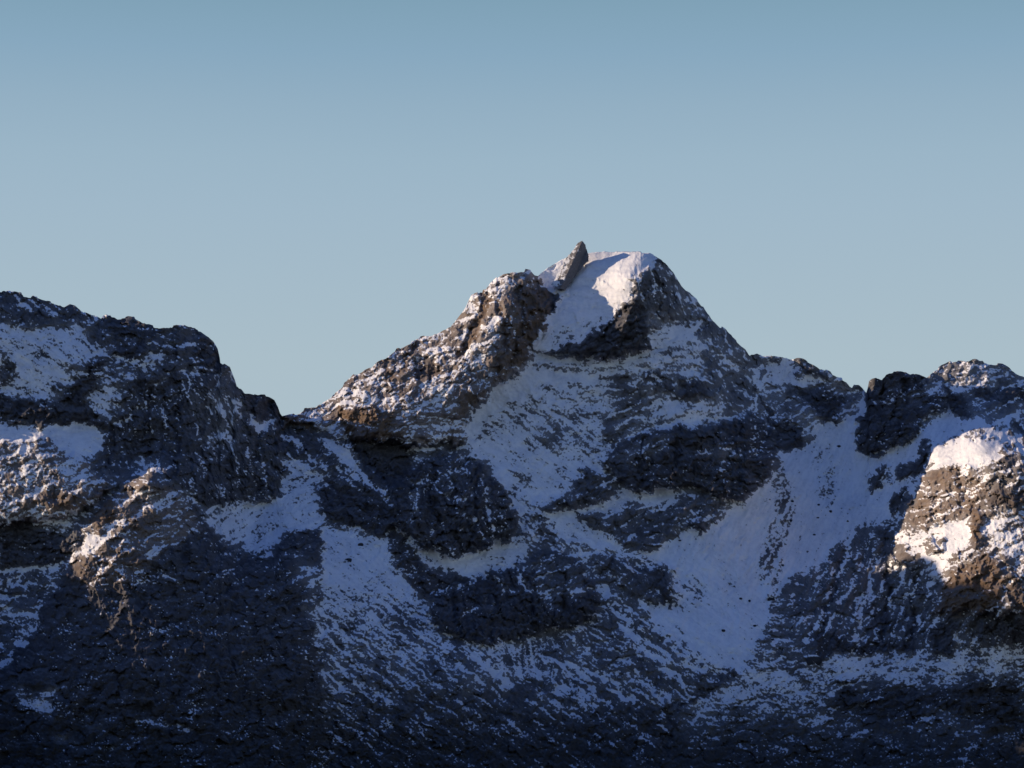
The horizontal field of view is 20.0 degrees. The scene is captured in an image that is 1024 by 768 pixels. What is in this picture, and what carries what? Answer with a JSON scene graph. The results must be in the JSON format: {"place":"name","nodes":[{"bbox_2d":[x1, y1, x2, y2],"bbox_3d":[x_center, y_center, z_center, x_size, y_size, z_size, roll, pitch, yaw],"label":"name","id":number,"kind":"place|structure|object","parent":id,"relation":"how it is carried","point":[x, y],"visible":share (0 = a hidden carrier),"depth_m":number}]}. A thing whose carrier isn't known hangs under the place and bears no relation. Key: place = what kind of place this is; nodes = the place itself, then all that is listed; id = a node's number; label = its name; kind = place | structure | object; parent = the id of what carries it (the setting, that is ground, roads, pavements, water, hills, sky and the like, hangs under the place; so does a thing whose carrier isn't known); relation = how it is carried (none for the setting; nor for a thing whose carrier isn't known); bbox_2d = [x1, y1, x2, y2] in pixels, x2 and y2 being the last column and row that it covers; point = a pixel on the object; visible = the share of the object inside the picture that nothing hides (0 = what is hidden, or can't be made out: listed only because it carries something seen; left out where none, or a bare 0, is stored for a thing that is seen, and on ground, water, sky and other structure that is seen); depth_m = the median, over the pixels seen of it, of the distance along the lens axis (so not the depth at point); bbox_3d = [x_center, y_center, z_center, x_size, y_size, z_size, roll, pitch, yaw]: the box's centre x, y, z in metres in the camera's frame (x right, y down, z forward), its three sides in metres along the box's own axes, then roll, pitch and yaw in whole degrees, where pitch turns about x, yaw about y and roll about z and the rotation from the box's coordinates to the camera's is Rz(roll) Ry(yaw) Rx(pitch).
{"place":"outdoors","nodes":[
{"label":"outdoors","id":0,"kind":"place"},
{"bbox_2d":[0,489,119,669],"bbox_3d":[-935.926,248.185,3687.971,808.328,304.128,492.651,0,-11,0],"label":"hillside","id":1,"kind":"structure","parent":0,"point":[33,559],"depth_m":3869.66},
{"bbox_2d":[0,290,280,503],"bbox_3d":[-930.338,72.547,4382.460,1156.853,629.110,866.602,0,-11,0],"label":"mountain","id":2,"kind":"structure","parent":0,"point":[53,358],"depth_m":4149.04},
{"bbox_2d":[0,437,109,526],"bbox_3d":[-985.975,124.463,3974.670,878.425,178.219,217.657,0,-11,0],"label":"rock spur","id":3,"kind":"structure","parent":2,"relation":"on","point":[40,484],"depth_m":3937.35},
{"bbox_2d":[91,315,286,507],"bbox_3d":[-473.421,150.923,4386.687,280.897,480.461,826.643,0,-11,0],"label":"cliff","id":4,"kind":"structure","parent":2,"relation":"on","point":[176,404],"depth_m":4203.18},
{"bbox_2d":[0,473,330,767],"bbox_3d":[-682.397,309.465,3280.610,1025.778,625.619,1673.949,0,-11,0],"label":"mountain spur","id":5,"kind":"structure","parent":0,"point":[172,630],"depth_m":3643.39},
{"bbox_2d":[206,460,332,559],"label":"snowfield","id":6,"kind":"structure","parent":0,"point":[257,529],"depth_m":4163.19},
{"bbox_2d":[279,424,397,535],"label":"mountain slope","id":7,"kind":"structure","parent":0,"point":[360,493],"depth_m":4288.36},
{"bbox_2d":[315,526,434,637],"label":"snow gully","id":8,"kind":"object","parent":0,"point":[367,589],"visible":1,"depth_m":4008.72},
{"bbox_2d":[0,0,1023,415],"label":"sky","id":9,"kind":"structure","parent":0,"point":[317,190]},
{"bbox_2d":[315,600,735,767],"bbox_3d":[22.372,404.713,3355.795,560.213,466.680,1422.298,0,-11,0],"label":"scree slope","id":10,"kind":"structure","parent":0,"point":[610,687],"depth_m":3807.11},
{"bbox_2d":[102,282,950,711],"bbox_3d":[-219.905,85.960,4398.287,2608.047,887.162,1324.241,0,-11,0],"label":"mountain face","id":11,"kind":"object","parent":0,"point":[544,432],"visible":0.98,"depth_m":4356.21},
{"bbox_2d":[282,269,551,446],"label":"rock arete","id":12,"kind":"object","parent":11,"relation":"on","point":[426,390],"visible":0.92,"depth_m":4444.31},
{"bbox_2d":[390,453,517,557],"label":"rock buttress","id":13,"kind":"object","parent":11,"relation":"on","point":[453,507],"visible":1,"depth_m":4204.88},
{"bbox_2d":[430,551,599,647],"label":"rock buttress","id":14,"kind":"object","parent":11,"relation":"on","point":[541,591],"visible":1,"depth_m":4048.74},
{"bbox_2d":[533,251,687,362],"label":"summit dome","id":15,"kind":"structure","parent":11,"relation":"on","point":[610,305],"depth_m":4536.60},
{"bbox_2d":[551,241,588,289],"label":"rock pinnacle","id":16,"kind":"object","parent":15,"relation":"on","point":[576,260],"visible":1,"depth_m":4614.09},
{"bbox_2d":[598,413,778,504],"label":"rock buttress","id":17,"kind":"object","parent":11,"relation":"on","point":[737,459],"visible":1,"depth_m":4336.89},
{"bbox_2d":[747,353,864,452],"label":"mountain ridge","id":18,"kind":"structure","parent":0,"point":[800,399],"depth_m":4663.47},
{"bbox_2d":[855,371,948,457],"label":"rock tower","id":19,"kind":"structure","parent":18,"relation":"on","point":[900,405],"depth_m":4539.87},
{"bbox_2d":[640,396,1023,672],"bbox_3d":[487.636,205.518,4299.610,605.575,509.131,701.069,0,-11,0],"label":"snowfield","id":20,"kind":"structure","parent":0,"point":[745,552],"depth_m":4289.74},
{"bbox_2d":[594,554,680,609],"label":"rock outcrop","id":21,"kind":"object","parent":20,"relation":"on","point":[658,584],"visible":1,"depth_m":4121.52},
{"bbox_2d":[668,645,1023,767],"bbox_3d":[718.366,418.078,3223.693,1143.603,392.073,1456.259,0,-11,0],"label":"hillside","id":22,"kind":"structure","parent":0,"point":[922,708],"depth_m":3812.71},
{"bbox_2d":[806,655,821,665],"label":"boulder","id":23,"kind":"object","parent":22,"relation":"on","point":[816,659],"visible":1,"depth_m":3928.94},
{"bbox_2d":[784,522,1023,665],"bbox_3d":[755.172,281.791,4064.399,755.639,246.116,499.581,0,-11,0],"label":"cliff","id":24,"kind":"structure","parent":0,"point":[862,594],"depth_m":4045.62},
{"bbox_2d":[891,431,1023,617],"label":"rock crag","id":25,"kind":"structure","parent":24,"relation":"on","point":[960,534],"depth_m":4062.95},
{"bbox_2d":[930,359,1023,444],"bbox_3d":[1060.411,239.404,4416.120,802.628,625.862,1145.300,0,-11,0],"label":"mountain","id":26,"kind":"structure","parent":0,"point":[992,395],"depth_m":4549.24}
]}

